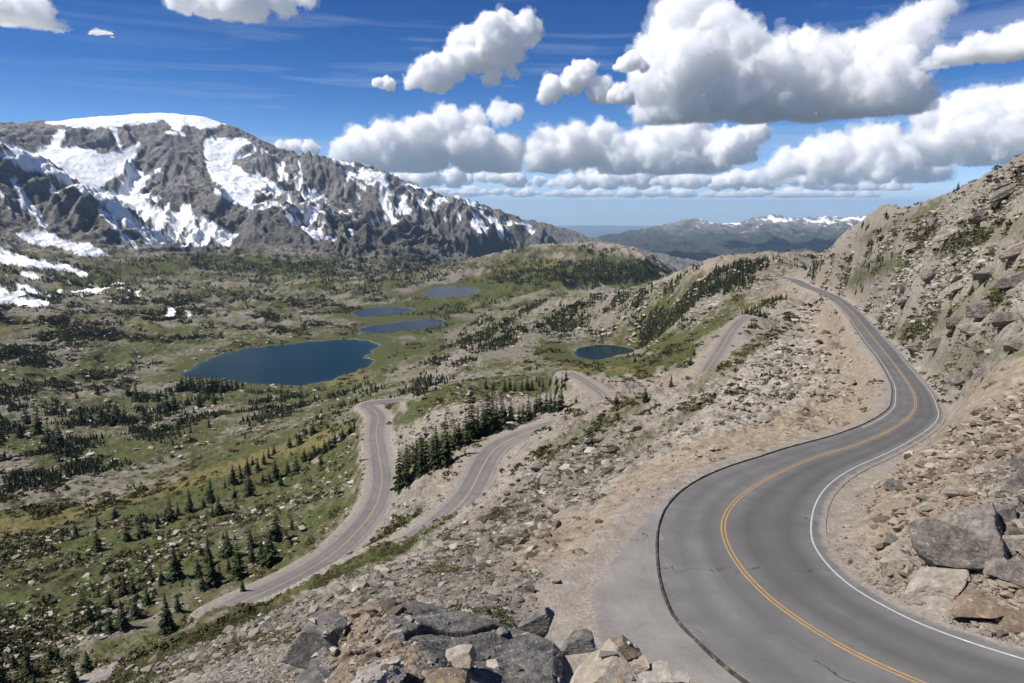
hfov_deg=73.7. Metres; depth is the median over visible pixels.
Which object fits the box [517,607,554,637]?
boulder
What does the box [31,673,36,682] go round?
conifer
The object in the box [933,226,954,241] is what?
crag
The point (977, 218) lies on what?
rock
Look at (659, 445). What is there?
boulder
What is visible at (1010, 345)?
boulder
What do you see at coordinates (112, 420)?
conifer
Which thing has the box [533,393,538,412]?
conifer
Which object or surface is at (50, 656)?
conifer
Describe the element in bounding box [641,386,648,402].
conifer
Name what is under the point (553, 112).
sky
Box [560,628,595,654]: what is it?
boulder
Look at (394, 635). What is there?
stone
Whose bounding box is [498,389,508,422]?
conifer
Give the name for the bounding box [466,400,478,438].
conifer
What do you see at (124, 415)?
conifer
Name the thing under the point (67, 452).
conifer
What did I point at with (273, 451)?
conifer
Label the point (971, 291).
conifer
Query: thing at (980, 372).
crag
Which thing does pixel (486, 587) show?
boulder
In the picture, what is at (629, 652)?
boulder
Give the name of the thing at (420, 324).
lake
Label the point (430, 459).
conifer
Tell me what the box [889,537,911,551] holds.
boulder
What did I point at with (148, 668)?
boulder
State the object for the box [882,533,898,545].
boulder
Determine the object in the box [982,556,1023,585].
boulder
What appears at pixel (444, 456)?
conifer
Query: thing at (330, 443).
conifer
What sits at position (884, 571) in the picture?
boulder
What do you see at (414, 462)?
conifer
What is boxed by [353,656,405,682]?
stone
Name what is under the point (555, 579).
boulder
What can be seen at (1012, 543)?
boulder
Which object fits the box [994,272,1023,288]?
crag
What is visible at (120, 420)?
conifer
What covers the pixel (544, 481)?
boulder
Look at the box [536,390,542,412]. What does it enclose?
conifer
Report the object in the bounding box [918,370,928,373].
boulder
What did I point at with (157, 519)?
conifer
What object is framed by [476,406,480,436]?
conifer
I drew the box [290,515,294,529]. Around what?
conifer
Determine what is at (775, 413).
boulder
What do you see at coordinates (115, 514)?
conifer
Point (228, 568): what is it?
conifer
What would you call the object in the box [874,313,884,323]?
boulder
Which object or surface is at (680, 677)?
stone
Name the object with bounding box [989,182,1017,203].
rock
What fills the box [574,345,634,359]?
lake
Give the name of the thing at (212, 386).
conifer
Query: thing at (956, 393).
boulder
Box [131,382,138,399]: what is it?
conifer
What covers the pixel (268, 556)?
conifer
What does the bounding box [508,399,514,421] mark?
conifer
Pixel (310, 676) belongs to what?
stone
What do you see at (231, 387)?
conifer
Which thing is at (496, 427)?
conifer
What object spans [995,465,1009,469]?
boulder
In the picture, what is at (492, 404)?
conifer
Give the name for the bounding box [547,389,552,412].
conifer
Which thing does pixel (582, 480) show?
boulder
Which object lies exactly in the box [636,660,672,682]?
boulder
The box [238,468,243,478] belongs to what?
conifer
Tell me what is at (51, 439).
conifer
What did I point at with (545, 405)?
conifer
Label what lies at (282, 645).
boulder
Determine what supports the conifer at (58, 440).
on the ground
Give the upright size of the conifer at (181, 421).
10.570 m
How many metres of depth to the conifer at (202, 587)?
187.35 m
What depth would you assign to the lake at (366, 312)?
1304.44 m
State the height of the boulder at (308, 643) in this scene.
0.351 m
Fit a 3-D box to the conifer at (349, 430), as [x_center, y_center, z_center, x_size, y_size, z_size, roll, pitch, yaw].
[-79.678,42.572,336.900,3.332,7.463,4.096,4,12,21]
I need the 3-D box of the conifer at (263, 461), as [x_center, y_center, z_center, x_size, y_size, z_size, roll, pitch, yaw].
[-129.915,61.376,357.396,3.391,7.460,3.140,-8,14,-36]
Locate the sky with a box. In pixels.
[0,0,1023,225]
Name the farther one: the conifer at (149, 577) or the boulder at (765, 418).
the conifer at (149, 577)
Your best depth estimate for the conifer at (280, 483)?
303.06 m
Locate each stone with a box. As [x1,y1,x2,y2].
[295,666,331,682]
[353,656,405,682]
[383,629,404,642]
[422,667,470,682]
[445,644,476,670]
[631,654,649,672]
[672,671,690,682]
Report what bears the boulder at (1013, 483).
on the hillside
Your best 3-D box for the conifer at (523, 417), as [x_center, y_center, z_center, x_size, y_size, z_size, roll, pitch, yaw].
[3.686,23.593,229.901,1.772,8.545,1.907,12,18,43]
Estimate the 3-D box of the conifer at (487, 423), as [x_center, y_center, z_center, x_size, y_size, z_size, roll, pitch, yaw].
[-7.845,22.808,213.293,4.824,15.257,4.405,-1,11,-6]
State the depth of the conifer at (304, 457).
342.78 m
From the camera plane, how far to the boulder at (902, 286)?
244.94 m
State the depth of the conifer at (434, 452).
194.65 m
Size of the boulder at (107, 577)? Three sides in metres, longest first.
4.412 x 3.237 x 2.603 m
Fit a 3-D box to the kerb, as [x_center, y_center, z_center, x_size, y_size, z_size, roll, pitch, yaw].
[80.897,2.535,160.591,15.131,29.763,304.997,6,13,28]
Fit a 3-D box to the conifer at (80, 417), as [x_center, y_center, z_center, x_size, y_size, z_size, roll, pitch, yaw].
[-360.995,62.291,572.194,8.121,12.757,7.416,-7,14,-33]
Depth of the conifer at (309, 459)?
329.64 m
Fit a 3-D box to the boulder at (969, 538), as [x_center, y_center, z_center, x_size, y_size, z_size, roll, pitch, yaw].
[22.875,9.610,34.230,3.360,3.843,5.009,-7,13,-33]
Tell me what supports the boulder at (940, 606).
on the hillside
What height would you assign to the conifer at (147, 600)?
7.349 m
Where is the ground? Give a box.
[0,234,893,682]
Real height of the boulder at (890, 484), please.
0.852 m
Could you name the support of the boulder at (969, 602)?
on the hillside
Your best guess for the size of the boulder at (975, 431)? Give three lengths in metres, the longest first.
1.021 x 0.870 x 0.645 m
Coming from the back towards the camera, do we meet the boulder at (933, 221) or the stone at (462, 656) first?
the boulder at (933, 221)
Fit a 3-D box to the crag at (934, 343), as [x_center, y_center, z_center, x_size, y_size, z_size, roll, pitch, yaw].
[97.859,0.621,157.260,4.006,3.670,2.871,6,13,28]
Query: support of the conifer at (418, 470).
on the ground
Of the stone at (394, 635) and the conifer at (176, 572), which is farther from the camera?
the conifer at (176, 572)
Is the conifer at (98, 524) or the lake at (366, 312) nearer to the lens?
the conifer at (98, 524)
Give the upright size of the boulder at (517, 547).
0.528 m
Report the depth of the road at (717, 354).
292.61 m
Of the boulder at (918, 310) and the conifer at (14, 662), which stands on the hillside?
the boulder at (918, 310)
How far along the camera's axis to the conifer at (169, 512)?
280.17 m
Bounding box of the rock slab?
[279,601,573,682]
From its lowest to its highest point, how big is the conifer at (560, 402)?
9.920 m
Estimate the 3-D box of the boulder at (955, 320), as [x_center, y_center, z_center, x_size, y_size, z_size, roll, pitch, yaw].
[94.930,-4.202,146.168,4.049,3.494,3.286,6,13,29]
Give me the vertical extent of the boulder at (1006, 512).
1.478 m
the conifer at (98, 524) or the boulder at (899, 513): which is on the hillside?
the boulder at (899, 513)
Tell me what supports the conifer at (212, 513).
on the ground
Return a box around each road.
[83,372,609,682]
[212,398,403,608]
[659,277,1023,682]
[697,316,751,376]
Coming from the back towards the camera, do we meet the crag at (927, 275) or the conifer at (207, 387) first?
the conifer at (207, 387)
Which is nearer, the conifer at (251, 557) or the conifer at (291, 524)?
the conifer at (251, 557)
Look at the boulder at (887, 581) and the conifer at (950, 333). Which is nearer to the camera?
the boulder at (887, 581)
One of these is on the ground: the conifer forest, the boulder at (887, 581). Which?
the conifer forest
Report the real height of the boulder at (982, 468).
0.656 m
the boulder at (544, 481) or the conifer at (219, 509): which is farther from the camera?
the conifer at (219, 509)
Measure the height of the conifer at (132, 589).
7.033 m
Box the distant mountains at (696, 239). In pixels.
[596,214,866,261]
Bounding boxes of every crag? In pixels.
[897,295,907,305]
[903,241,917,249]
[907,342,922,356]
[918,266,939,281]
[927,337,941,350]
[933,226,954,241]
[944,278,967,292]
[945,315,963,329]
[946,372,966,385]
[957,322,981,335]
[966,299,993,317]
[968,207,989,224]
[972,267,995,280]
[975,368,987,376]
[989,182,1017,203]
[991,312,1020,327]
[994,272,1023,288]
[998,242,1023,259]
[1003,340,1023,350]
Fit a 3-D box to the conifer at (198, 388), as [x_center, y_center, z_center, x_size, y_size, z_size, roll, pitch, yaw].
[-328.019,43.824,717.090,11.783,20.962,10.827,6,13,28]
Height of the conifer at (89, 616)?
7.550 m
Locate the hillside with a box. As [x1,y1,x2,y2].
[803,154,1023,646]
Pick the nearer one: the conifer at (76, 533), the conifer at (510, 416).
the conifer at (510, 416)
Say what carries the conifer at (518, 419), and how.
on the ground
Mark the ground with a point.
(564, 594)
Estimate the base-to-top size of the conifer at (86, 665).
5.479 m
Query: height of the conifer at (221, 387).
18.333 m
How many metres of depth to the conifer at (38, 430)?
531.50 m
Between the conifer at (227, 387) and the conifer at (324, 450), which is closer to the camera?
the conifer at (324, 450)
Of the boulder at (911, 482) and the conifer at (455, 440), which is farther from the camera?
the conifer at (455, 440)
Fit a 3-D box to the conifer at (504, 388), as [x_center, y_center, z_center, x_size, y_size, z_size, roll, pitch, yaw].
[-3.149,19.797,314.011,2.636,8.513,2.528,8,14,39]
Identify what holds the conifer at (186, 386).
on the ground
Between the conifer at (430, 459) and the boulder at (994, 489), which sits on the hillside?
the boulder at (994, 489)
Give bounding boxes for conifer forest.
[0,133,1004,604]
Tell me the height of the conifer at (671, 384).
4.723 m
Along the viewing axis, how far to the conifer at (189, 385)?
714.81 m
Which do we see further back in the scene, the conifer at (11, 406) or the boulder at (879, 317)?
the conifer at (11, 406)
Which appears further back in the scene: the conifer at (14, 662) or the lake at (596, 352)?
the lake at (596, 352)
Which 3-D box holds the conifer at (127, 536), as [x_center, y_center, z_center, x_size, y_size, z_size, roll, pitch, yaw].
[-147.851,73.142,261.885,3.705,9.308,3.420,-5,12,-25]
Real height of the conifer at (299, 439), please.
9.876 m
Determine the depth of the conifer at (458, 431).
203.74 m
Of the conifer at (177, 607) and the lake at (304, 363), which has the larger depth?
the lake at (304, 363)
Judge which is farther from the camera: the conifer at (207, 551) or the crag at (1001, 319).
the conifer at (207, 551)
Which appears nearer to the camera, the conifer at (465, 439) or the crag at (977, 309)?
the crag at (977, 309)
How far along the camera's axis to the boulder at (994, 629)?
30.07 m
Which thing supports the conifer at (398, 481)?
on the ground
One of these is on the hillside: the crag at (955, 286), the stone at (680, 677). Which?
the crag at (955, 286)
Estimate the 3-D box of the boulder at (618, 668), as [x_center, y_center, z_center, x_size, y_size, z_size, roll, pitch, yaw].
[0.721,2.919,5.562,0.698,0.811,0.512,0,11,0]
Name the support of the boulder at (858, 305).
on the hillside
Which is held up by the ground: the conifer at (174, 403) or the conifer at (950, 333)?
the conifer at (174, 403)
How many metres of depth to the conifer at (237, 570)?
187.23 m
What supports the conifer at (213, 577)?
on the ground
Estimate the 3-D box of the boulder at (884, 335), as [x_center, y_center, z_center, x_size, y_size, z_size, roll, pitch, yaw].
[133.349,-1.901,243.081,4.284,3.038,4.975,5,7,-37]
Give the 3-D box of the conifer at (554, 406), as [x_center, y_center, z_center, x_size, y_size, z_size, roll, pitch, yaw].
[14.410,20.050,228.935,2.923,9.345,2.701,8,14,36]
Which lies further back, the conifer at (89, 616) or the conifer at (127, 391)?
the conifer at (127, 391)
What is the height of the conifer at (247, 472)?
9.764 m
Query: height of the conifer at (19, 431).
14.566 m
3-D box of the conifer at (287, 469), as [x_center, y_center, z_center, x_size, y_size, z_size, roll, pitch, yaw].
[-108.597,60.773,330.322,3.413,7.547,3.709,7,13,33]
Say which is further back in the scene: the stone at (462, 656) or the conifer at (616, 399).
the conifer at (616, 399)
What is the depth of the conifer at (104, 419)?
574.94 m
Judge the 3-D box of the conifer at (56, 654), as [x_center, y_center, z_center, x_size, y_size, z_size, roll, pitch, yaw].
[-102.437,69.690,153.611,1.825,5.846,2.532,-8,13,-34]
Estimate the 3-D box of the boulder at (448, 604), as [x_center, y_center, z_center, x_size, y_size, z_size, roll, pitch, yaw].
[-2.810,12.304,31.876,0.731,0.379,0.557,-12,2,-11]
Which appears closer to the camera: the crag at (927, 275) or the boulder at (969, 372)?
the boulder at (969, 372)
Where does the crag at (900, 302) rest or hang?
on the hillside
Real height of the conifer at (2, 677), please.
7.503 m
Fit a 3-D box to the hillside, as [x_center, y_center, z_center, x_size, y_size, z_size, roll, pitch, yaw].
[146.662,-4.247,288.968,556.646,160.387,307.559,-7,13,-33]
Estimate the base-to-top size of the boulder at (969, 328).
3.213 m
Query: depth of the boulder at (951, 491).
38.01 m
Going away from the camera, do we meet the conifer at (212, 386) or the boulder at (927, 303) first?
the boulder at (927, 303)
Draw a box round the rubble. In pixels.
[0,160,1023,682]
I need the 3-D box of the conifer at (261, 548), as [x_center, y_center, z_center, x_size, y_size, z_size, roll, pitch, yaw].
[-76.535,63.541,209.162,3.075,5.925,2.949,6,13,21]
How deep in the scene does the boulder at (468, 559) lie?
59.48 m
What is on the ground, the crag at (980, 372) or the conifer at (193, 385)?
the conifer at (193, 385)
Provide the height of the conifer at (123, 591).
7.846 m
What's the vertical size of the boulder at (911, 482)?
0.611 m
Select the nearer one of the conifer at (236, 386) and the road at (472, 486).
the road at (472, 486)
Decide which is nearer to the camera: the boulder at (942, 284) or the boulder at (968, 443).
the boulder at (968, 443)
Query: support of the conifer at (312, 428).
on the ground
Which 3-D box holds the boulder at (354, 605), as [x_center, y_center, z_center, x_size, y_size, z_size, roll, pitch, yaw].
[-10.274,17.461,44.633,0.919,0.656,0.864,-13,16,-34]
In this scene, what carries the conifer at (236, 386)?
on the ground
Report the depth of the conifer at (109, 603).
190.00 m
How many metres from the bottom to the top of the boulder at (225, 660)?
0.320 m
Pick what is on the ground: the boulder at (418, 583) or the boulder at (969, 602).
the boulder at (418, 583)
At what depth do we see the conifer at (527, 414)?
232.11 m
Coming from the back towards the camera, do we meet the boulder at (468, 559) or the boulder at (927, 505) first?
the boulder at (468, 559)
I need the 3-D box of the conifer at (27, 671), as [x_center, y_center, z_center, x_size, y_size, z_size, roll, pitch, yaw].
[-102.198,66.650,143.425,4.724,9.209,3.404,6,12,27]
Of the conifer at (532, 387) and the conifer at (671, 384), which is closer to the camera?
the conifer at (671, 384)
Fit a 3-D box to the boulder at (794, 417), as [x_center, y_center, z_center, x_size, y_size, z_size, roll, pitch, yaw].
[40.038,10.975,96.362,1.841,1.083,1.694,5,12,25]
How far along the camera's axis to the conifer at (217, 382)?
707.52 m
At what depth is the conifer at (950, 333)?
145.09 m
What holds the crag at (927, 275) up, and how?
on the hillside
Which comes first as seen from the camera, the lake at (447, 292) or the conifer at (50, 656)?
the conifer at (50, 656)
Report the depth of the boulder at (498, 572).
46.74 m
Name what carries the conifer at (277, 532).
on the ground
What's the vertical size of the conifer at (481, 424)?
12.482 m
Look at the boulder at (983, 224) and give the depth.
168.57 m
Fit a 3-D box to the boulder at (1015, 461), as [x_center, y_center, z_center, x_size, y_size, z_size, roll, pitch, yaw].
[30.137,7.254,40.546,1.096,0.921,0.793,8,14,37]
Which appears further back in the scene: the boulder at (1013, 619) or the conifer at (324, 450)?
the conifer at (324, 450)
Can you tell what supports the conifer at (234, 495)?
on the ground
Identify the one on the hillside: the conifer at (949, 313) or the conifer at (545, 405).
the conifer at (949, 313)
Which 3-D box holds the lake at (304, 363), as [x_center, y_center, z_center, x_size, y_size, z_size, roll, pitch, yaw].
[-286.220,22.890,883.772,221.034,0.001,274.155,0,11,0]
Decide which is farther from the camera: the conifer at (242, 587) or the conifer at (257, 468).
the conifer at (257, 468)
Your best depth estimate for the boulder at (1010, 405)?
58.59 m
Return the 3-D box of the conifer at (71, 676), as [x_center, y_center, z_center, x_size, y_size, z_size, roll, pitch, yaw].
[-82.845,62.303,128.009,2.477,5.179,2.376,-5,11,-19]
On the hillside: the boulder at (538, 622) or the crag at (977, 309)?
the crag at (977, 309)
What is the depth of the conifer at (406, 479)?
198.66 m
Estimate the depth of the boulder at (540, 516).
78.02 m
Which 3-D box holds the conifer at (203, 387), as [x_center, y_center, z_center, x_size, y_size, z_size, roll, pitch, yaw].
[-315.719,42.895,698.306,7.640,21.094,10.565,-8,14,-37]
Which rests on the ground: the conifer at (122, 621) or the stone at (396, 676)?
the conifer at (122, 621)
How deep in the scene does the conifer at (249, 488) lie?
299.17 m
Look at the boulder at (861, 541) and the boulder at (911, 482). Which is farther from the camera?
the boulder at (911, 482)
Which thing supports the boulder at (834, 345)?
on the ground
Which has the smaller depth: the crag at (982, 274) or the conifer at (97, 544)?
the crag at (982, 274)
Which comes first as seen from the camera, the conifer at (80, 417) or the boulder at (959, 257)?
the boulder at (959, 257)
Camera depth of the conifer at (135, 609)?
179.26 m
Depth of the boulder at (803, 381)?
179.15 m
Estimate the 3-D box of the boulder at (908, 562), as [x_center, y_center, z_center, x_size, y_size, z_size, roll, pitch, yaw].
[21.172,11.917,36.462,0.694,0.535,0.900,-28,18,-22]
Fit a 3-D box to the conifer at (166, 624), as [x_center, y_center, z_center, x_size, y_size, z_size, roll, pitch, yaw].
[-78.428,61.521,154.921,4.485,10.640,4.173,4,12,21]
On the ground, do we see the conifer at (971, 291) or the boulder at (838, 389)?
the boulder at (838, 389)
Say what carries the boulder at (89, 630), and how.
on the ground
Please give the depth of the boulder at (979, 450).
51.76 m
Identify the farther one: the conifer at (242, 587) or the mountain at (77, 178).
the mountain at (77, 178)
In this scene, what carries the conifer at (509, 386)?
on the ground
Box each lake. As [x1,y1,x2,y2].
[179,339,379,385]
[352,307,415,316]
[358,318,445,332]
[422,286,479,297]
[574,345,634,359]
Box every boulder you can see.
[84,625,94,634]
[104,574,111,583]
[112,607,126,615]
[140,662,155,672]
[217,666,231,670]
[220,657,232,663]
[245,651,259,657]
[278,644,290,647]
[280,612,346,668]
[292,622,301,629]
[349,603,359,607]
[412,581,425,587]
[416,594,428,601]
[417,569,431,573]
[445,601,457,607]
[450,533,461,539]
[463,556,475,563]
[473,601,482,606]
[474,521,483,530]
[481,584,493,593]
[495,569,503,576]
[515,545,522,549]
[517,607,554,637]
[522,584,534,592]
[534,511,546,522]
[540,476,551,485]
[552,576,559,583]
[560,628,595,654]
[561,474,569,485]
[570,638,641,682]
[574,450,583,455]
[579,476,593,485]
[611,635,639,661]
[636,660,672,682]
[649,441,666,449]
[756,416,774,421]
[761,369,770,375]
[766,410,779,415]
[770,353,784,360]
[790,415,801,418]
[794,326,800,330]
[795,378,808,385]
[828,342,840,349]
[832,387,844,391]
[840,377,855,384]
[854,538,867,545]
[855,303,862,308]
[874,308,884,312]
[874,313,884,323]
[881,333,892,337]
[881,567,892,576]
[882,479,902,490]
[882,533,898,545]
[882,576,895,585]
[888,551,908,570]
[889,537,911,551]
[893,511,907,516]
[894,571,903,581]
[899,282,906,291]
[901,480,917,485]
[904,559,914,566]
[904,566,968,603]
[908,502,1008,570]
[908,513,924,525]
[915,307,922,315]
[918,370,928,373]
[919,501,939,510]
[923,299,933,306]
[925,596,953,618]
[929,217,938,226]
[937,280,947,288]
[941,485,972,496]
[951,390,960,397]
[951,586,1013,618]
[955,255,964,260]
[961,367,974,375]
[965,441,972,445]
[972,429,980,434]
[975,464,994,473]
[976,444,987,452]
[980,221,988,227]
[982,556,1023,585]
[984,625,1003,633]
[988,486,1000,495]
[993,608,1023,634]
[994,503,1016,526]
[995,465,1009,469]
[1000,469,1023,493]
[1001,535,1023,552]
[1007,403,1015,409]
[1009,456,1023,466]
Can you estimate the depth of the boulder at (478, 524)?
95.63 m
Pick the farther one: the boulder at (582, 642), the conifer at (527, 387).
the conifer at (527, 387)
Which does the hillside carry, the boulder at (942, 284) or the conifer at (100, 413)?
the boulder at (942, 284)
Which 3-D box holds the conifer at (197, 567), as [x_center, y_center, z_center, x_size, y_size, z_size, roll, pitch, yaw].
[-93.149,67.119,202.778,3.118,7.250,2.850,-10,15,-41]
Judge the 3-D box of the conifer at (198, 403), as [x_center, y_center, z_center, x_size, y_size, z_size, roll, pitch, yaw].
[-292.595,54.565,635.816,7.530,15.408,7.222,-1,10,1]
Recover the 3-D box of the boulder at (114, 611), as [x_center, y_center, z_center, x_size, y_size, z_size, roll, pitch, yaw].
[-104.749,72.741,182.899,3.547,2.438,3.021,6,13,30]
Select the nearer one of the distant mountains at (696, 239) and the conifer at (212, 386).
the conifer at (212, 386)
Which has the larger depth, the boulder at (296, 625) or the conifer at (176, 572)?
the conifer at (176, 572)
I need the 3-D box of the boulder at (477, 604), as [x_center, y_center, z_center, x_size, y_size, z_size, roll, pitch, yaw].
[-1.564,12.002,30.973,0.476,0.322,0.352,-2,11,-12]
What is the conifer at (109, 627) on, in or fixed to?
on the ground
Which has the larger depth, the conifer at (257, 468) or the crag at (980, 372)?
the conifer at (257, 468)
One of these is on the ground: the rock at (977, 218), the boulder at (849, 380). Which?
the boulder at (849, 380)
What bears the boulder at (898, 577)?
on the hillside
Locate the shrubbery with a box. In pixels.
[0,154,1023,682]
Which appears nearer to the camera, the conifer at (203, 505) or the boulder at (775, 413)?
the boulder at (775, 413)
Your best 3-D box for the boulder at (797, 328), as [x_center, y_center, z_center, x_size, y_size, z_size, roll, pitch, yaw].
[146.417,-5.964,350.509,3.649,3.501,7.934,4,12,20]
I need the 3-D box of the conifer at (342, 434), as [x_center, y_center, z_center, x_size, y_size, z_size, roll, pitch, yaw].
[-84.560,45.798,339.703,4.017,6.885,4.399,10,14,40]
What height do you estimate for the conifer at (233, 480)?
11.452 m
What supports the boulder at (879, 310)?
on the hillside
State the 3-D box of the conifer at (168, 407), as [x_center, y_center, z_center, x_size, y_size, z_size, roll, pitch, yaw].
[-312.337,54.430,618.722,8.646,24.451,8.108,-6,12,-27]
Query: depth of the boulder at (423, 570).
59.04 m
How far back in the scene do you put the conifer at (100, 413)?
587.41 m
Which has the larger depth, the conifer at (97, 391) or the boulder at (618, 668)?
the conifer at (97, 391)
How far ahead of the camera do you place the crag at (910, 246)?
260.17 m
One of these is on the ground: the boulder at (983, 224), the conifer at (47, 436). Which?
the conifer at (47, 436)
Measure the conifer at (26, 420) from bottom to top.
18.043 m
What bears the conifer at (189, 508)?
on the ground
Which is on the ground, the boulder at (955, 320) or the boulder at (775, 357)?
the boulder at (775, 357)
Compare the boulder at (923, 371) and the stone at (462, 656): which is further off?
the boulder at (923, 371)
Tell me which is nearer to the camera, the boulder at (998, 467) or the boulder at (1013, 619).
the boulder at (1013, 619)
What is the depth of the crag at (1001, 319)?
96.01 m
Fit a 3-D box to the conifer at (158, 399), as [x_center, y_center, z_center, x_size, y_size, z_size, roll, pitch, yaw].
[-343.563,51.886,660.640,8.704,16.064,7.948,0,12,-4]
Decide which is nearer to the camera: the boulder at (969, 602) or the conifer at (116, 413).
the boulder at (969, 602)
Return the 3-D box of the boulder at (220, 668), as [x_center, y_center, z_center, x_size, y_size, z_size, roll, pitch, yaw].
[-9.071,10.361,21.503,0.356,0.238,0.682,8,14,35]
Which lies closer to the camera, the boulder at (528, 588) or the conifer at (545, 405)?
the boulder at (528, 588)
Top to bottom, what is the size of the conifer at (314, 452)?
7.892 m
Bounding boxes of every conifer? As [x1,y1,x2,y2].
[0,666,11,682]
[8,399,14,410]
[9,651,18,668]
[14,420,23,437]
[19,406,31,423]
[19,639,39,679]
[31,410,43,434]
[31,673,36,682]
[40,421,52,444]
[47,646,54,661]
[49,430,54,444]
[52,422,68,447]
[54,641,61,661]
[62,442,69,456]
[63,662,78,682]
[72,617,77,629]
[73,523,80,536]
[77,409,86,422]
[80,651,92,673]
[82,603,94,623]
[91,531,102,552]
[95,383,101,394]
[95,400,105,421]
[95,514,100,526]
[100,410,107,424]
[100,609,115,634]
[103,591,114,609]
[104,404,110,418]
[106,411,117,425]
[111,508,118,520]
[113,401,121,421]
[114,598,131,630]
[117,410,124,424]
[119,574,129,596]
[121,402,127,420]
[122,522,131,542]
[124,380,130,395]
[127,576,137,597]
[128,594,143,619]
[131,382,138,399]
[134,509,149,537]
[142,558,155,584]
[142,585,152,606]
[153,387,161,401]
[155,513,160,523]
[155,594,175,636]
[162,497,176,521]
[163,390,172,411]
[164,550,186,583]
[170,393,179,409]
[174,594,183,612]
[176,501,179,515]
[179,375,184,390]
[179,416,184,424]
[183,378,188,390]
[184,490,194,513]
[187,374,192,390]
[191,378,196,392]
[193,559,203,578]
[194,393,202,407]
[195,374,202,392]
[197,546,204,555]
[197,575,209,591]
[199,377,206,392]
[200,497,206,509]
[203,556,223,588]
[204,535,214,567]
[205,376,210,391]
[205,478,215,503]
[208,376,218,392]
[210,505,214,516]
[212,496,225,516]
[214,375,219,390]
[217,378,226,392]
[218,529,234,559]
[224,377,229,390]
[225,555,231,572]
[228,464,238,485]
[228,544,247,581]
[229,379,233,390]
[231,487,236,498]
[234,378,239,389]
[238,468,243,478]
[240,579,245,591]
[243,458,251,475]
[243,476,255,498]
[246,529,255,549]
[247,546,256,563]
[254,458,259,470]
[256,526,280,568]
[256,542,263,556]
[260,454,266,464]
[267,471,272,483]
[270,512,283,542]
[271,444,276,455]
[271,460,279,479]
[277,473,283,486]
[284,462,290,474]
[286,437,292,447]
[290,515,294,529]
[291,451,301,474]
[296,429,303,444]
[299,449,307,463]
[306,453,313,464]
[309,420,317,433]
[311,446,317,457]
[320,439,328,454]
[326,438,332,450]
[339,427,345,440]
[347,421,352,435]
[390,446,403,495]
[399,440,411,486]
[410,439,418,475]
[414,435,427,478]
[421,426,429,472]
[425,433,435,470]
[431,425,442,471]
[437,414,453,467]
[449,422,461,447]
[456,422,462,443]
[459,410,472,443]
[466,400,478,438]
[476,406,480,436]
[479,394,492,437]
[479,406,486,436]
[489,391,495,428]
[492,403,500,430]
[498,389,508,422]
[502,377,507,392]
[508,379,512,390]
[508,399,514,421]
[517,410,521,423]
[521,403,525,421]
[524,379,530,390]
[524,399,530,420]
[528,402,533,420]
[530,378,533,390]
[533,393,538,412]
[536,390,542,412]
[542,392,548,413]
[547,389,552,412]
[550,391,556,412]
[558,384,564,410]
[613,393,618,405]
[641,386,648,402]
[668,375,673,386]
[944,305,952,318]
[945,323,954,337]
[967,284,974,295]
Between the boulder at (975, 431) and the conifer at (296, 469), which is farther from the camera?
the conifer at (296, 469)
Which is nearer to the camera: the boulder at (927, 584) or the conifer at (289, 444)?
the boulder at (927, 584)
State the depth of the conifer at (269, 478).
325.81 m
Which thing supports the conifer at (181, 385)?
on the ground
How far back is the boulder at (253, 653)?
23.33 m
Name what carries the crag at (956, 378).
on the hillside
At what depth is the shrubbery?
244.72 m
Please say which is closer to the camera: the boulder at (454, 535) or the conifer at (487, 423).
the boulder at (454, 535)
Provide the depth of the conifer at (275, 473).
328.58 m
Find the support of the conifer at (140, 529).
on the ground
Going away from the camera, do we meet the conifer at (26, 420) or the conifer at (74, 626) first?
the conifer at (74, 626)
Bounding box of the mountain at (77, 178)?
[0,113,580,271]
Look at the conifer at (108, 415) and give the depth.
578.25 m
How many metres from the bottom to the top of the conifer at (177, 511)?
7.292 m
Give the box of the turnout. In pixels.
[581,493,740,682]
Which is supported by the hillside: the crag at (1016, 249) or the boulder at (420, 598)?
the crag at (1016, 249)
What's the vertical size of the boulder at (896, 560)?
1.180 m
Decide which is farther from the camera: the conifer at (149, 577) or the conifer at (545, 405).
the conifer at (545, 405)
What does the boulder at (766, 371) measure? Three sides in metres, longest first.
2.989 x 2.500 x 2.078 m
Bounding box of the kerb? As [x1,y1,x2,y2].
[655,321,891,682]
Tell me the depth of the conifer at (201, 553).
225.08 m
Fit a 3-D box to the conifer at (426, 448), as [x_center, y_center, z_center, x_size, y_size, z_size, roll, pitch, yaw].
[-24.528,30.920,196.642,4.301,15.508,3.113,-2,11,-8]
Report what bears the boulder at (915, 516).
on the hillside
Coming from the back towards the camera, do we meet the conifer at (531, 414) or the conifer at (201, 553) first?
the conifer at (531, 414)
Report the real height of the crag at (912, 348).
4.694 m
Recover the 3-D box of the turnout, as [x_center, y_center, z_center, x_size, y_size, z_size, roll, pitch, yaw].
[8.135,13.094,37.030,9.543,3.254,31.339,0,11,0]
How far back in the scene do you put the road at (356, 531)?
205.54 m
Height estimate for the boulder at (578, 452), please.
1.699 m
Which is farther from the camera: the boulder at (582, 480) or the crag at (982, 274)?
the crag at (982, 274)
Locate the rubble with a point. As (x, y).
(264, 666)
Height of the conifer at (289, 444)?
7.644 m
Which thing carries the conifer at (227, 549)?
on the ground
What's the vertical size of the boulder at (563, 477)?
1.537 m
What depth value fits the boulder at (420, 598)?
35.67 m
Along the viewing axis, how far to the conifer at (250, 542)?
223.13 m
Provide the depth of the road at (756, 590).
37.22 m
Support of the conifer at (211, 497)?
on the ground

